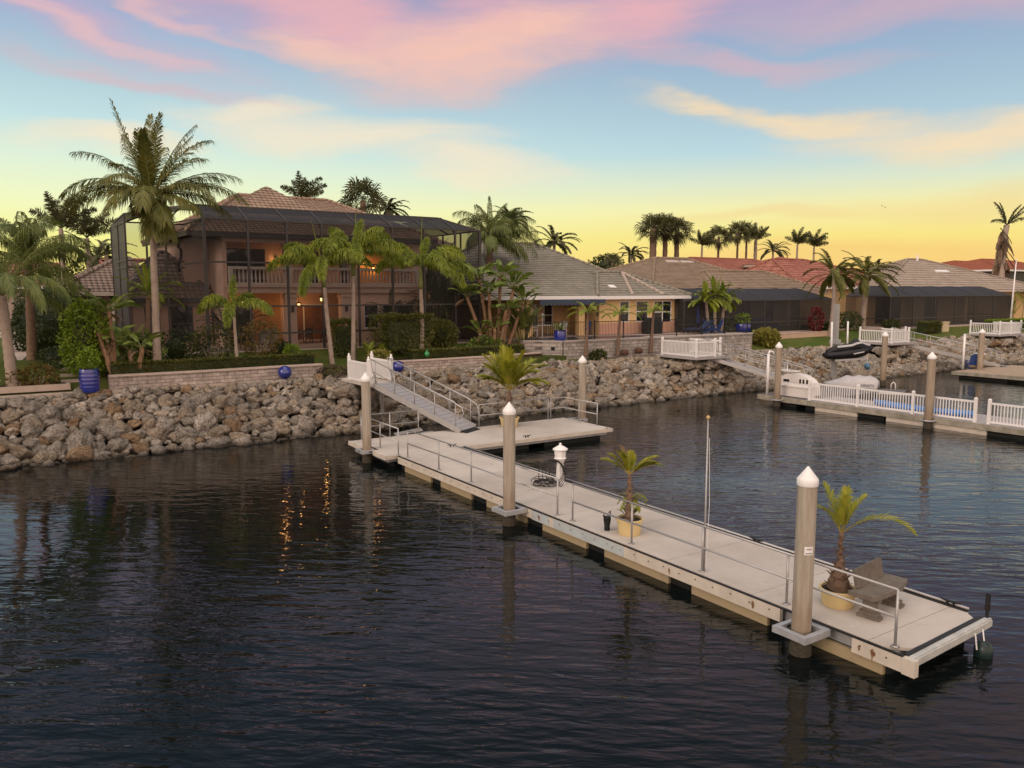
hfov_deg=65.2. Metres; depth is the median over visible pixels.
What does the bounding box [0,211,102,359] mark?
queen palm
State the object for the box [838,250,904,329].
coconut palm
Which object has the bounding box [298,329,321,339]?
dining table
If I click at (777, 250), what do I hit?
coconut palm
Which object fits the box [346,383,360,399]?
boulder
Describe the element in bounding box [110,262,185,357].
date palm
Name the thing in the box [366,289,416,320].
areca palm
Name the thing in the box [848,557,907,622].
lounge chair
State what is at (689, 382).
riprap stone
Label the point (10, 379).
croton
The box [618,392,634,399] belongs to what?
boulder
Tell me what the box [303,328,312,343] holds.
dining chair
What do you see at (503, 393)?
boulder
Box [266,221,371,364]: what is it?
foxtail palm
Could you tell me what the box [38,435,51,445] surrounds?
boulder
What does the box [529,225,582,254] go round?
coconut palm
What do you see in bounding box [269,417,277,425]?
boulder
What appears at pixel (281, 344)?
shrub
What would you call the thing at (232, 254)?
sliding door
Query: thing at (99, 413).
boulder
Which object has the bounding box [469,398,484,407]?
boulder
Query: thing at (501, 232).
queen palm
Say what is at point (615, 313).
christmas palm
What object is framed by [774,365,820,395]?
boat
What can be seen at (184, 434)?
boulder
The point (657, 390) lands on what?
boulder
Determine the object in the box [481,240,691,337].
yellow house
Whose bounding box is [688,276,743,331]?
triple date palm
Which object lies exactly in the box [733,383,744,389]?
boulder
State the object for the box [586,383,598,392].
boulder
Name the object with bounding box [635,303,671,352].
christmas palm
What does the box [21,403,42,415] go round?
boulder
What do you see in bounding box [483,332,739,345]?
pool terrace
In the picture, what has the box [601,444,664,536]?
potted palm
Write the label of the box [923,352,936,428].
piling
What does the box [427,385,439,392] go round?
boulder
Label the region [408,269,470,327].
areca palm
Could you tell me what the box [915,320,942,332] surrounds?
hedge
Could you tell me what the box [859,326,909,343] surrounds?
picket fence
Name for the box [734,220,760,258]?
fan palm
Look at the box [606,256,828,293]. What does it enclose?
roof
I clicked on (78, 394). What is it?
boulder
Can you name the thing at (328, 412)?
boulder
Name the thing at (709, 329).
adirondack chair
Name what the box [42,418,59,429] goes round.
boulder
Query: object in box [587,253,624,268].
tree
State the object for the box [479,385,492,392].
boulder
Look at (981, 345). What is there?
piling
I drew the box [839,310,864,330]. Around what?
shrub
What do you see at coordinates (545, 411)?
boulder
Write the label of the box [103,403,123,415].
boulder
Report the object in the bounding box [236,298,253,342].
sliding door
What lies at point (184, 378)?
retaining wall
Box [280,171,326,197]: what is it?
foxtail palm
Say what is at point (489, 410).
boulder
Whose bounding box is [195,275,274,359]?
foxtail palm
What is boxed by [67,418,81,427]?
boulder
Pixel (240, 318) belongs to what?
areca palm
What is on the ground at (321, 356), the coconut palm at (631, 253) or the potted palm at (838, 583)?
the coconut palm at (631, 253)
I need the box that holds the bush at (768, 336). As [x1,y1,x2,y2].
[752,326,781,346]
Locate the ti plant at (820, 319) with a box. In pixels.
[806,306,825,330]
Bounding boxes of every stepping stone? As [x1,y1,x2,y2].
[60,373,77,376]
[60,379,78,382]
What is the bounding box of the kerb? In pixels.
[0,381,70,393]
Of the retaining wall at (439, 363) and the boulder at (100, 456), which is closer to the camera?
the boulder at (100, 456)
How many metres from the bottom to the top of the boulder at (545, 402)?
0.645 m
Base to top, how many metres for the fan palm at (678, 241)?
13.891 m
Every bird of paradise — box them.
[71,294,164,374]
[449,259,542,344]
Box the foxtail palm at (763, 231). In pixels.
[750,223,770,259]
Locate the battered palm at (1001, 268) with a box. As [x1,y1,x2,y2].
[990,202,1023,289]
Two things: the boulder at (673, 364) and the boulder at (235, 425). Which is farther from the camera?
the boulder at (673, 364)
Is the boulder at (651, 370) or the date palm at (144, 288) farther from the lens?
the boulder at (651, 370)
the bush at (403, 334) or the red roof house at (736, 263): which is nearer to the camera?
the bush at (403, 334)
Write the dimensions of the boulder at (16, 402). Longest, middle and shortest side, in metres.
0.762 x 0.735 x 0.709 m
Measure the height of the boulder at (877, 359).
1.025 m
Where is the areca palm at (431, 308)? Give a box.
[390,293,452,323]
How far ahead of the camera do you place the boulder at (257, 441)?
34.04 m
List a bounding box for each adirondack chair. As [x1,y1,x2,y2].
[703,319,714,332]
[710,321,722,332]
[965,354,976,368]
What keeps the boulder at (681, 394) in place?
on the ground at (321, 356)
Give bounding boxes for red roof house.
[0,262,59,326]
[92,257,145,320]
[687,257,784,269]
[745,258,866,321]
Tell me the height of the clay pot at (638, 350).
0.400 m
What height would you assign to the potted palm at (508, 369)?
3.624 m
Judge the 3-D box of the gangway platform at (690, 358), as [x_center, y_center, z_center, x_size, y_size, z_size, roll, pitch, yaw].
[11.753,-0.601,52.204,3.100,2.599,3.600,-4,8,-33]
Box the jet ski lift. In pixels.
[829,304,867,379]
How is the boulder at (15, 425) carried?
on the ground at (321, 356)
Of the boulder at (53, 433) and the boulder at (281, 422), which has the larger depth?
the boulder at (281, 422)
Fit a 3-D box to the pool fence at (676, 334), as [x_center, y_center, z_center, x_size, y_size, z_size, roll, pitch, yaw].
[9.400,-3.795,53.719,18.564,1.270,1.545,-3,8,-27]
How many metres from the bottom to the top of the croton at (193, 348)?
2.137 m
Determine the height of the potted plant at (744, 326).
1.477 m
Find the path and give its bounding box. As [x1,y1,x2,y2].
[0,332,26,380]
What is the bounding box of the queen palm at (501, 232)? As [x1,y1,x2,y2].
[452,196,545,264]
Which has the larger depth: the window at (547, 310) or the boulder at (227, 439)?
the window at (547, 310)
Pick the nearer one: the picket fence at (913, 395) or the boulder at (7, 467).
the boulder at (7, 467)
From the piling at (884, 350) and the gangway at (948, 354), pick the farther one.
the gangway at (948, 354)
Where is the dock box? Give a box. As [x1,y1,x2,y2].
[780,383,816,398]
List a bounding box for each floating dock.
[348,397,992,678]
[757,387,1023,439]
[951,365,1023,383]
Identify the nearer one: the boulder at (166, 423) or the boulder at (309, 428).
the boulder at (166, 423)
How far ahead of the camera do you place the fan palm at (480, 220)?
78.77 m
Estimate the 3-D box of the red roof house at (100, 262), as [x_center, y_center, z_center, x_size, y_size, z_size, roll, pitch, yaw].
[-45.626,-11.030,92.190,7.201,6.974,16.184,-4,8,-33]
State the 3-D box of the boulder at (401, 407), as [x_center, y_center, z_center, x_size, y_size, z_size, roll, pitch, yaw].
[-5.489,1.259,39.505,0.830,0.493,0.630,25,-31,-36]
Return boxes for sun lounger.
[683,321,710,333]
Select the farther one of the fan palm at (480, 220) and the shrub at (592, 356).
the fan palm at (480, 220)
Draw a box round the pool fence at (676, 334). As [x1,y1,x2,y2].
[525,316,747,339]
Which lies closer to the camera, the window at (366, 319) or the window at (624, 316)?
the window at (366, 319)
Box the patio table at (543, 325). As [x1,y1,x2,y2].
[534,324,551,335]
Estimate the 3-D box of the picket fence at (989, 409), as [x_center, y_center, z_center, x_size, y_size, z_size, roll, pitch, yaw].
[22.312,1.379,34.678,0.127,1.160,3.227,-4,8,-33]
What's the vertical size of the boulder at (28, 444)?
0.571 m
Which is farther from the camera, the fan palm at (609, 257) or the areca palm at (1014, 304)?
the fan palm at (609, 257)
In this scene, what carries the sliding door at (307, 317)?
in the two storey house at (226, 240)
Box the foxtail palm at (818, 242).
[803,228,828,260]
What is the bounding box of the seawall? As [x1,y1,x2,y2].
[0,349,771,398]
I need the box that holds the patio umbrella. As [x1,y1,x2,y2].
[695,304,700,331]
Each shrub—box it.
[120,328,168,363]
[272,341,290,354]
[314,363,347,377]
[362,340,393,353]
[364,348,390,359]
[466,334,505,348]
[588,348,607,360]
[723,316,741,331]
[816,321,828,330]
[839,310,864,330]
[879,319,901,328]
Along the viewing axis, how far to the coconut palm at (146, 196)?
35.76 m
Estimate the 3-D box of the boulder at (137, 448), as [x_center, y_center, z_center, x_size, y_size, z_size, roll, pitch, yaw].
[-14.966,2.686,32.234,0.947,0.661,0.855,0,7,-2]
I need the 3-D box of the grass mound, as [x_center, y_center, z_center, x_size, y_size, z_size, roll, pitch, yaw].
[1.008,-1.503,48.741,4.300,0.400,2.100,-4,8,-33]
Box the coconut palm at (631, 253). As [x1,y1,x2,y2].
[613,242,649,263]
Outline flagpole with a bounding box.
[1010,259,1016,318]
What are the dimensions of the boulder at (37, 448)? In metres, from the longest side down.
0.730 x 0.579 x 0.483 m
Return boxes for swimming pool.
[539,335,642,339]
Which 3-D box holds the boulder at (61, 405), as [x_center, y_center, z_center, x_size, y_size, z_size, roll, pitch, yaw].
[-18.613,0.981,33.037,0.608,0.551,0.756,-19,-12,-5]
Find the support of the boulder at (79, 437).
on the ground at (321, 356)
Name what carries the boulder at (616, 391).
on the ground at (321, 356)
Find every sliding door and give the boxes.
[226,248,265,284]
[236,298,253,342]
[283,304,322,340]
[303,252,317,282]
[339,257,346,282]
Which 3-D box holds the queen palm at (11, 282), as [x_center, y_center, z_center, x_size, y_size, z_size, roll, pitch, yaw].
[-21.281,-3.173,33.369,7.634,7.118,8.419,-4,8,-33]
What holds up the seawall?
on the ground at (321, 356)
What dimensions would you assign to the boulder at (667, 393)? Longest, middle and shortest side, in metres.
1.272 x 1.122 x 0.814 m
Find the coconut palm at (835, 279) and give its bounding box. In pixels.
[802,248,874,336]
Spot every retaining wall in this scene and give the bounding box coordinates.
[108,363,322,388]
[365,352,540,371]
[523,332,752,358]
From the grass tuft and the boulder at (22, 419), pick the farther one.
the grass tuft
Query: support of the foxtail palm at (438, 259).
on the planting bed
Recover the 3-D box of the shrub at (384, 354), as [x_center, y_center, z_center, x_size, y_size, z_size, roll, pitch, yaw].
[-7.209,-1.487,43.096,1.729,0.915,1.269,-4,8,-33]
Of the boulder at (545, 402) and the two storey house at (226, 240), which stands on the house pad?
the two storey house at (226, 240)
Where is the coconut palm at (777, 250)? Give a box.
[757,240,790,259]
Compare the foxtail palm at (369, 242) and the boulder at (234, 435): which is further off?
the foxtail palm at (369, 242)
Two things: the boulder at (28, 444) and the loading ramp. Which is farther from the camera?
the loading ramp
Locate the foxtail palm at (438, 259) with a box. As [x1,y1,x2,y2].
[374,227,474,348]
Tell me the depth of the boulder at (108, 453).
31.36 m
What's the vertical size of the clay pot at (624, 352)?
0.400 m
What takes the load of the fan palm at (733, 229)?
on the ground at (321, 356)
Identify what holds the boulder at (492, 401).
on the ground at (321, 356)
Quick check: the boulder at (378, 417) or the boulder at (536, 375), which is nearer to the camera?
the boulder at (378, 417)
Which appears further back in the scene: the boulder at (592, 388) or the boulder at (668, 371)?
the boulder at (668, 371)
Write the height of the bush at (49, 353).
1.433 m
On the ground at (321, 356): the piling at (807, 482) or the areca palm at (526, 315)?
the areca palm at (526, 315)
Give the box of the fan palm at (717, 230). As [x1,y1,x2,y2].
[706,224,734,257]
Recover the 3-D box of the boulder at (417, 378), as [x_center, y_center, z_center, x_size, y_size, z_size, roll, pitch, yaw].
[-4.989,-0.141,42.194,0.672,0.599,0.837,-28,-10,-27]
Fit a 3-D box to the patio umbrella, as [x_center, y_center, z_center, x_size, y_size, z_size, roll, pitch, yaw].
[13.978,-4.987,60.175,0.541,2.150,0.541,-4,8,-33]
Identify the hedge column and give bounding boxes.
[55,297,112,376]
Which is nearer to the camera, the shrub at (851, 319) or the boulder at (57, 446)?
the boulder at (57, 446)
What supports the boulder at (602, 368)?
on the ground at (321, 356)
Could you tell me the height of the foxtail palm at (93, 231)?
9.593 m
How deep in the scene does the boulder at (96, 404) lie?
33.53 m
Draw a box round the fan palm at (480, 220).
[467,212,493,232]
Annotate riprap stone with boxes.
[0,332,1023,465]
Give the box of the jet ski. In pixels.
[822,338,873,358]
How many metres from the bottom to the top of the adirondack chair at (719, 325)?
1.082 m
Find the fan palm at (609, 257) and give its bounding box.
[602,253,623,268]
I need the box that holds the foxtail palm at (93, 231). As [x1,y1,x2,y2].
[63,207,117,269]
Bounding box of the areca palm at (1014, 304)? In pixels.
[1012,290,1023,317]
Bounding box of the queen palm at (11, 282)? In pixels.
[0,222,104,385]
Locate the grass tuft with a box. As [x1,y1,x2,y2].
[282,343,300,356]
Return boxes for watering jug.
[603,511,610,530]
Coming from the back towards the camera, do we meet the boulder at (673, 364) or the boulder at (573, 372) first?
the boulder at (673, 364)
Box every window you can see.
[144,306,160,330]
[170,306,193,340]
[364,306,378,327]
[383,305,409,320]
[533,304,537,326]
[543,305,552,325]
[620,301,628,321]
[636,301,647,321]
[654,301,671,321]
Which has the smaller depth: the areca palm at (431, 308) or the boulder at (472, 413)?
the boulder at (472, 413)
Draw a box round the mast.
[703,415,709,570]
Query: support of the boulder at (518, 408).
on the ground at (321, 356)
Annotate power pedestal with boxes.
[553,443,567,484]
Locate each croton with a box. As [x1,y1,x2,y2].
[2,370,31,386]
[15,362,60,385]
[179,325,239,360]
[239,317,283,355]
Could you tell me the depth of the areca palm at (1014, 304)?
86.77 m
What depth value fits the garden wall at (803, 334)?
64.81 m
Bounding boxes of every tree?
[53,265,85,274]
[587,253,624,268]
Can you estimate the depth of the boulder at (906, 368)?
61.93 m
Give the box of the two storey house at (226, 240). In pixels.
[43,186,438,346]
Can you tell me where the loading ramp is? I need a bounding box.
[394,428,433,435]
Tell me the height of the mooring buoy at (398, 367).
0.640 m
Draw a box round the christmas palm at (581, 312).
[566,301,610,355]
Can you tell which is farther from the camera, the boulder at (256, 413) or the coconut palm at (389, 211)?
the coconut palm at (389, 211)
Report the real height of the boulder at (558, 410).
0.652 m
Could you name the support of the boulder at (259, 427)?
on the riprap stone
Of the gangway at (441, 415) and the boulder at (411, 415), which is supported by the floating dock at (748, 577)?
the gangway at (441, 415)
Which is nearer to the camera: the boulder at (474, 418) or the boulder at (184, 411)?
the boulder at (184, 411)
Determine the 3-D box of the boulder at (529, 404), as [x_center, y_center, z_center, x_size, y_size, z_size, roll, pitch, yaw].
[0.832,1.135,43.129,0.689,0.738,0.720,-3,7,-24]
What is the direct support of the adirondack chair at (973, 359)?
on the floating dock at (1011, 373)
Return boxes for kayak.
[874,399,972,417]
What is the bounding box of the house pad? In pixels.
[164,324,983,355]
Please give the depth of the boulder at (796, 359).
57.63 m
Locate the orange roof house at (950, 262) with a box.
[941,260,991,269]
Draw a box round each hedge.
[110,352,314,374]
[407,343,524,359]
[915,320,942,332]
[983,317,1023,328]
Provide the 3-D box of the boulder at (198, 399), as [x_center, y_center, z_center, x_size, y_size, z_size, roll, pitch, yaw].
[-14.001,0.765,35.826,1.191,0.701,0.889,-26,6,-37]
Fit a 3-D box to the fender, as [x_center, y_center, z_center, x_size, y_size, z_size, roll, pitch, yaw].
[8.407,4.690,14.258,0.306,0.594,0.376,4,8,32]
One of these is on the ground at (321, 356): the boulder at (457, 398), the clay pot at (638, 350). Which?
the boulder at (457, 398)
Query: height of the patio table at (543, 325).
0.745 m
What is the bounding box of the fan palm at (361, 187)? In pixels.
[337,176,390,213]
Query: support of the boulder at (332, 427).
on the ground at (321, 356)
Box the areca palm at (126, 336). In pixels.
[107,324,145,364]
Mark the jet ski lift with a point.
(834, 340)
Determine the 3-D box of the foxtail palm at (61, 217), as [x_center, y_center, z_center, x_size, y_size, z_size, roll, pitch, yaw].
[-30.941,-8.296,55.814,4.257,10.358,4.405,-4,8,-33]
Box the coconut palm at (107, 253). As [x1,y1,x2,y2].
[90,239,128,322]
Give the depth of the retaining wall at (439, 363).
44.40 m
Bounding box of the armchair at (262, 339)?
[257,329,278,343]
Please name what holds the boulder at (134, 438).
on the ground at (321, 356)
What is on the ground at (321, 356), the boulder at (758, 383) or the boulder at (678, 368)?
the boulder at (758, 383)
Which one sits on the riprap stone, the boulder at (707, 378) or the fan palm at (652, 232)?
the boulder at (707, 378)
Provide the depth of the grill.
57.70 m
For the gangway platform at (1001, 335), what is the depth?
73.34 m
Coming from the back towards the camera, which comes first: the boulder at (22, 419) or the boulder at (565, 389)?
the boulder at (565, 389)
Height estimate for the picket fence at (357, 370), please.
1.280 m
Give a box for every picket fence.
[347,351,392,384]
[661,337,721,357]
[808,379,977,421]
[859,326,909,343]
[969,320,1021,334]
[986,399,1023,427]
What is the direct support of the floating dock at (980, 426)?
on the water
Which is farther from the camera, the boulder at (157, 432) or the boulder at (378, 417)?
the boulder at (378, 417)
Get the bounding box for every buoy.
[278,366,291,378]
[393,361,403,371]
[864,356,869,369]
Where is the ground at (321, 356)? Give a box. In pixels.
[0,321,1023,446]
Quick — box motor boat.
[823,375,910,395]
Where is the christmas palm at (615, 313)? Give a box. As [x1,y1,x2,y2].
[601,304,640,355]
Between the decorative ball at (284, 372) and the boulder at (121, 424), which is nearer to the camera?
the boulder at (121, 424)
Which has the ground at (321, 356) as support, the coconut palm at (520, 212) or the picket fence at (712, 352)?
the coconut palm at (520, 212)
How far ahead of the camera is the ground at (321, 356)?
44.67 m
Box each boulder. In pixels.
[0,436,10,447]
[0,453,20,466]
[0,463,21,470]
[1,408,21,425]
[4,422,22,432]
[8,396,26,410]
[8,437,24,444]
[9,443,34,460]
[20,413,38,423]
[20,422,43,437]
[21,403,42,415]
[22,439,39,450]
[23,415,44,428]
[30,450,58,463]
[32,444,47,454]
[35,405,61,422]
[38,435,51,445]
[40,423,68,444]
[40,460,54,466]
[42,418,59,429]
[47,441,67,454]
[54,401,68,412]
[56,437,65,442]
[58,393,71,400]
[61,407,73,422]
[64,427,94,451]
[66,445,93,461]
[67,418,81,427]
[68,425,78,434]
[71,386,87,401]
[72,410,92,419]
[78,415,99,434]
[88,400,103,409]
[90,393,107,401]
[93,409,106,418]
[93,441,109,450]
[93,450,111,455]
[94,452,111,459]
[96,424,126,441]
[97,418,112,425]
[102,401,120,409]
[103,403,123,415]
[107,438,128,452]
[112,452,127,457]
[113,420,131,432]
[120,433,143,443]
[121,443,131,452]
[124,400,136,413]
[131,442,150,453]
[133,399,146,411]
[137,451,148,455]
[140,417,157,430]
[141,413,156,419]
[147,426,168,444]
[150,445,167,454]
[152,387,165,397]
[155,416,174,433]
[156,415,172,419]
[157,395,174,407]
[165,443,177,451]
[167,444,183,450]
[176,426,198,444]
[178,406,195,417]
[179,438,195,446]
[180,399,197,411]
[180,417,194,427]
[188,389,199,396]
[188,393,211,405]
[193,408,206,415]
[193,411,217,436]
[194,442,208,448]
[206,405,224,415]
[207,427,224,438]
[207,437,227,447]
[209,390,224,396]
[212,396,229,408]
[212,409,224,422]
[220,424,231,435]
[221,436,231,443]
[224,386,236,394]
[224,406,236,415]
[224,418,242,431]
[225,413,236,418]
[227,381,237,387]
[227,395,244,406]
[229,432,251,440]
[231,436,252,445]
[236,402,249,409]
[236,408,250,421]
[246,391,261,402]
[247,396,265,406]
[248,381,258,387]
[250,402,259,409]
[250,408,263,419]
[250,417,269,426]
[250,424,263,432]
[253,440,263,443]
[258,430,276,440]
[262,438,272,442]
[264,409,280,417]
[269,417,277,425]
[270,395,287,403]
[271,418,289,427]
[273,425,291,437]
[276,405,293,416]
[288,393,303,400]
[289,415,298,425]
[291,388,303,396]
[291,430,304,437]
[297,415,314,427]
[297,433,312,437]
[298,399,312,408]
[299,383,311,396]
[301,423,314,434]
[302,409,310,416]
[308,387,320,400]
[314,402,329,411]
[315,413,327,426]
[318,398,328,404]
[319,428,335,436]
[321,381,335,388]
[321,417,335,428]
[323,409,336,416]
[325,424,342,434]
[332,385,350,398]
[343,426,353,434]
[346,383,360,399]
[357,411,371,422]
[361,396,379,411]
[371,413,381,422]
[379,397,397,411]
[388,414,401,428]
[396,407,404,418]
[398,380,409,388]
[398,405,405,410]
[407,409,422,420]
[408,383,415,390]
[412,375,421,383]
[413,389,425,397]
[416,385,428,392]
[425,391,436,398]
[427,370,440,379]
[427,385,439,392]
[431,380,443,387]
[433,398,447,408]
[435,388,446,393]
[437,375,448,383]
[445,365,455,373]
[447,372,459,383]
[451,389,471,403]
[453,364,467,372]
[459,376,470,385]
[459,403,471,413]
[464,410,477,416]
[467,383,478,394]
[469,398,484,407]
[471,393,477,399]
[471,407,481,413]
[471,416,484,420]
[476,391,487,398]
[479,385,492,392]
[482,406,498,416]
[484,399,497,408]
[488,380,498,384]
[497,400,506,410]
[499,388,507,400]
[511,393,524,402]
[515,388,525,394]
[515,406,523,412]
[515,412,524,416]
[521,405,531,413]
[524,398,534,408]
[529,379,547,388]
[533,373,546,378]
[541,370,551,375]
[542,400,549,406]
[542,406,552,412]
[545,367,559,373]
[546,377,562,387]
[547,358,558,367]
[549,398,559,405]
[552,388,565,401]
[553,408,563,411]
[554,371,564,380]
[554,401,568,409]
[558,386,568,394]
[563,374,577,383]
[563,382,576,394]
[564,407,574,411]
[568,367,578,379]
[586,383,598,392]
[586,398,591,407]
[588,402,600,408]
[594,397,610,405]
[598,364,607,373]
[601,386,611,393]
[603,372,616,380]
[609,384,623,400]
[616,398,632,405]
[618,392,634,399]
[624,370,634,378]
[625,383,637,389]
[626,379,634,384]
[629,390,642,397]
[634,380,645,390]
[644,367,656,373]
[650,359,662,366]
[650,388,661,394]
[650,390,659,398]
[653,373,666,382]
[654,366,666,373]
[655,368,671,376]
[657,382,665,387]
[658,386,675,398]
[669,361,679,372]
[674,362,685,371]
[677,391,686,396]
[697,388,710,394]
[700,374,713,384]
[702,384,715,391]
[715,389,724,394]
[723,387,731,393]
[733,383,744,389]
[737,372,752,378]
[745,378,755,388]
[746,388,757,391]
[752,378,762,387]
[792,357,801,363]
[816,368,829,377]
[838,367,849,376]
[854,371,866,375]
[868,357,880,363]
[899,364,915,373]
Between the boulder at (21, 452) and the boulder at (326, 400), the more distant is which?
the boulder at (326, 400)
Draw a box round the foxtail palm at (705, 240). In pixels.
[689,230,716,256]
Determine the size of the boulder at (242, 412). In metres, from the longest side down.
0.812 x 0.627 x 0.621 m
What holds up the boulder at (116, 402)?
on the ground at (321, 356)
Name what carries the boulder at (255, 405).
on the ground at (321, 356)
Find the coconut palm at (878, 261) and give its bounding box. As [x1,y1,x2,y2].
[860,256,889,267]
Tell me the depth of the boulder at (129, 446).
32.04 m
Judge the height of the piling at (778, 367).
6.120 m
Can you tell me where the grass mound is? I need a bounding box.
[515,355,566,363]
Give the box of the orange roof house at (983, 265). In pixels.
[950,258,1023,281]
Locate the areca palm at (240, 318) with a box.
[196,303,267,349]
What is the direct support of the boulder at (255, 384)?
on the ground at (321, 356)
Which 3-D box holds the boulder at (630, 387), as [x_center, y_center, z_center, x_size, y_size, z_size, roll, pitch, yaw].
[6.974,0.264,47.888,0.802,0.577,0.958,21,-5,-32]
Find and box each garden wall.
[780,331,827,338]
[937,322,949,331]
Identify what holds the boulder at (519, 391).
on the ground at (321, 356)
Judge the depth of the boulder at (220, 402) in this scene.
35.94 m
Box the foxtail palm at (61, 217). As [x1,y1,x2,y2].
[28,191,97,276]
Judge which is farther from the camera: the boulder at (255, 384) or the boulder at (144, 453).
the boulder at (255, 384)
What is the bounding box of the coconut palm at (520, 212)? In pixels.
[490,206,532,229]
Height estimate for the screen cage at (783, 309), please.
3.528 m
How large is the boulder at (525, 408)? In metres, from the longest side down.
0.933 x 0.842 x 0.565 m
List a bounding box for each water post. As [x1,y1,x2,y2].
[766,350,774,394]
[961,334,965,368]
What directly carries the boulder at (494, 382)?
on the riprap stone
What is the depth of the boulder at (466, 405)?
40.74 m
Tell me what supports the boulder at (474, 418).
in the water
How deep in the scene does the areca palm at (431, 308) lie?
50.11 m
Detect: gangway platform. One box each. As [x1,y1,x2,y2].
[342,377,389,430]
[656,352,729,369]
[862,340,917,357]
[966,332,1021,339]
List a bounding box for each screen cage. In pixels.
[110,204,481,352]
[674,288,831,332]
[845,286,1011,327]
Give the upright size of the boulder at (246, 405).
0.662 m
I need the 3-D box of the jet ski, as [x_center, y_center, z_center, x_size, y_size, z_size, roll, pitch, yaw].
[23.207,-2.449,55.098,3.370,1.456,1.207,0,7,1]
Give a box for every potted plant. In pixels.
[74,345,101,392]
[552,323,570,340]
[735,313,751,331]
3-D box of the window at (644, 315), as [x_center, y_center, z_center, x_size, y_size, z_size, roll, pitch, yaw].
[9.459,-5.310,58.423,1.200,1.500,0.130,-4,8,-33]
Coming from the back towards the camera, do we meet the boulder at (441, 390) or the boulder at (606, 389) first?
the boulder at (606, 389)
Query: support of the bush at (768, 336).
on the ground at (321, 356)
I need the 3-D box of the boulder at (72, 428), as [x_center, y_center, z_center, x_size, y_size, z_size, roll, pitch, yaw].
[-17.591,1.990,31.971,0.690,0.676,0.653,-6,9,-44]
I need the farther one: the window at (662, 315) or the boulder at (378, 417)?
the window at (662, 315)
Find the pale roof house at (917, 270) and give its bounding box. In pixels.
[841,255,1023,323]
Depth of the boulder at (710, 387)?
50.15 m
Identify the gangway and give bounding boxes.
[370,357,479,432]
[703,337,814,379]
[892,327,1008,366]
[1014,321,1023,336]
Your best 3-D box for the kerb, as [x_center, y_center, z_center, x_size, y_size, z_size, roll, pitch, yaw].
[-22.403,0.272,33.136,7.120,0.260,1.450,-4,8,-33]
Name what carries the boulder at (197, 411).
on the ground at (321, 356)
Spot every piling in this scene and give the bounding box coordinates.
[361,372,372,462]
[502,402,515,525]
[578,355,586,421]
[773,342,782,405]
[789,466,818,657]
[880,331,888,385]
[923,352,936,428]
[976,329,985,369]
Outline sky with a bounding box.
[0,0,1023,275]
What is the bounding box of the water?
[0,364,1023,767]
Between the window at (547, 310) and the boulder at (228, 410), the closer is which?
the boulder at (228, 410)
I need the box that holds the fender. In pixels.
[973,629,993,659]
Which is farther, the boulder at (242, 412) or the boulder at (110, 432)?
the boulder at (242, 412)
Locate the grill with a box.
[642,318,661,333]
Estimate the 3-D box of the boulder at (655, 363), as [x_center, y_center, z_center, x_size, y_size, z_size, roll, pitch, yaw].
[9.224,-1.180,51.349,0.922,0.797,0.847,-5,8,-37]
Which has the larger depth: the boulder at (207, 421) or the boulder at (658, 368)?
the boulder at (658, 368)
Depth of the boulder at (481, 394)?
42.31 m
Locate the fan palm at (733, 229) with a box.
[722,221,751,257]
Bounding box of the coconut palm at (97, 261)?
[57,230,138,270]
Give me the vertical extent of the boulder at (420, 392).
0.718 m
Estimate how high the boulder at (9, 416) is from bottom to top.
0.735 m
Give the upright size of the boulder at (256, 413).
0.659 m
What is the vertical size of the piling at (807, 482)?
5.930 m
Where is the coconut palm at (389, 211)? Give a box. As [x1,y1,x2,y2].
[369,195,410,215]
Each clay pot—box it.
[620,349,628,355]
[635,347,642,353]
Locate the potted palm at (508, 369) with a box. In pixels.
[476,344,550,426]
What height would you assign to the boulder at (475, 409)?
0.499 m
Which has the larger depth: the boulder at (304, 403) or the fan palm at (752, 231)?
the fan palm at (752, 231)
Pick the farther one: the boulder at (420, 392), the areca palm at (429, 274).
the areca palm at (429, 274)
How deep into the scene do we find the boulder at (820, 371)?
57.06 m
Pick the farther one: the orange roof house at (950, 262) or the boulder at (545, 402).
the orange roof house at (950, 262)
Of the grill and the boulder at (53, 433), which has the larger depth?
the grill
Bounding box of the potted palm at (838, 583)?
[817,481,916,609]
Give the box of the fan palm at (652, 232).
[633,212,671,257]
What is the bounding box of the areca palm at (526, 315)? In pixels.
[494,294,553,343]
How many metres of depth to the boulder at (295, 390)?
38.13 m
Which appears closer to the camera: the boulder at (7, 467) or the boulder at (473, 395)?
the boulder at (7, 467)
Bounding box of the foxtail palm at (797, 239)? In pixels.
[785,226,814,258]
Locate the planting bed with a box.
[0,352,541,394]
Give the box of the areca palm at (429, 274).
[394,245,448,329]
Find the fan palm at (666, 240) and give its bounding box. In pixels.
[647,213,683,256]
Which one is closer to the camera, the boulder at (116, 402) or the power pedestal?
the power pedestal
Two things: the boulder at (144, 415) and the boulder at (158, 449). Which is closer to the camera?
the boulder at (158, 449)
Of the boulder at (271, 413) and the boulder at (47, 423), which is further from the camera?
the boulder at (271, 413)
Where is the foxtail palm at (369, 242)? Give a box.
[307,218,405,360]
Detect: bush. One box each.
[10,282,105,336]
[10,295,79,350]
[33,344,76,370]
[150,326,210,362]
[327,317,358,358]
[366,311,435,354]
[424,316,459,347]
[752,326,781,346]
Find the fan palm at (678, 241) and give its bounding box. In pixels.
[659,216,695,256]
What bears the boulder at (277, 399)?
on the ground at (321, 356)
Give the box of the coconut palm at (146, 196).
[57,98,250,359]
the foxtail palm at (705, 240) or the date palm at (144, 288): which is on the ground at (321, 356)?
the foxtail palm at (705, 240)
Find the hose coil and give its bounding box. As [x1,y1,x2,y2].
[531,459,565,486]
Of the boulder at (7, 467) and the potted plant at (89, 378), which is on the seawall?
the potted plant at (89, 378)

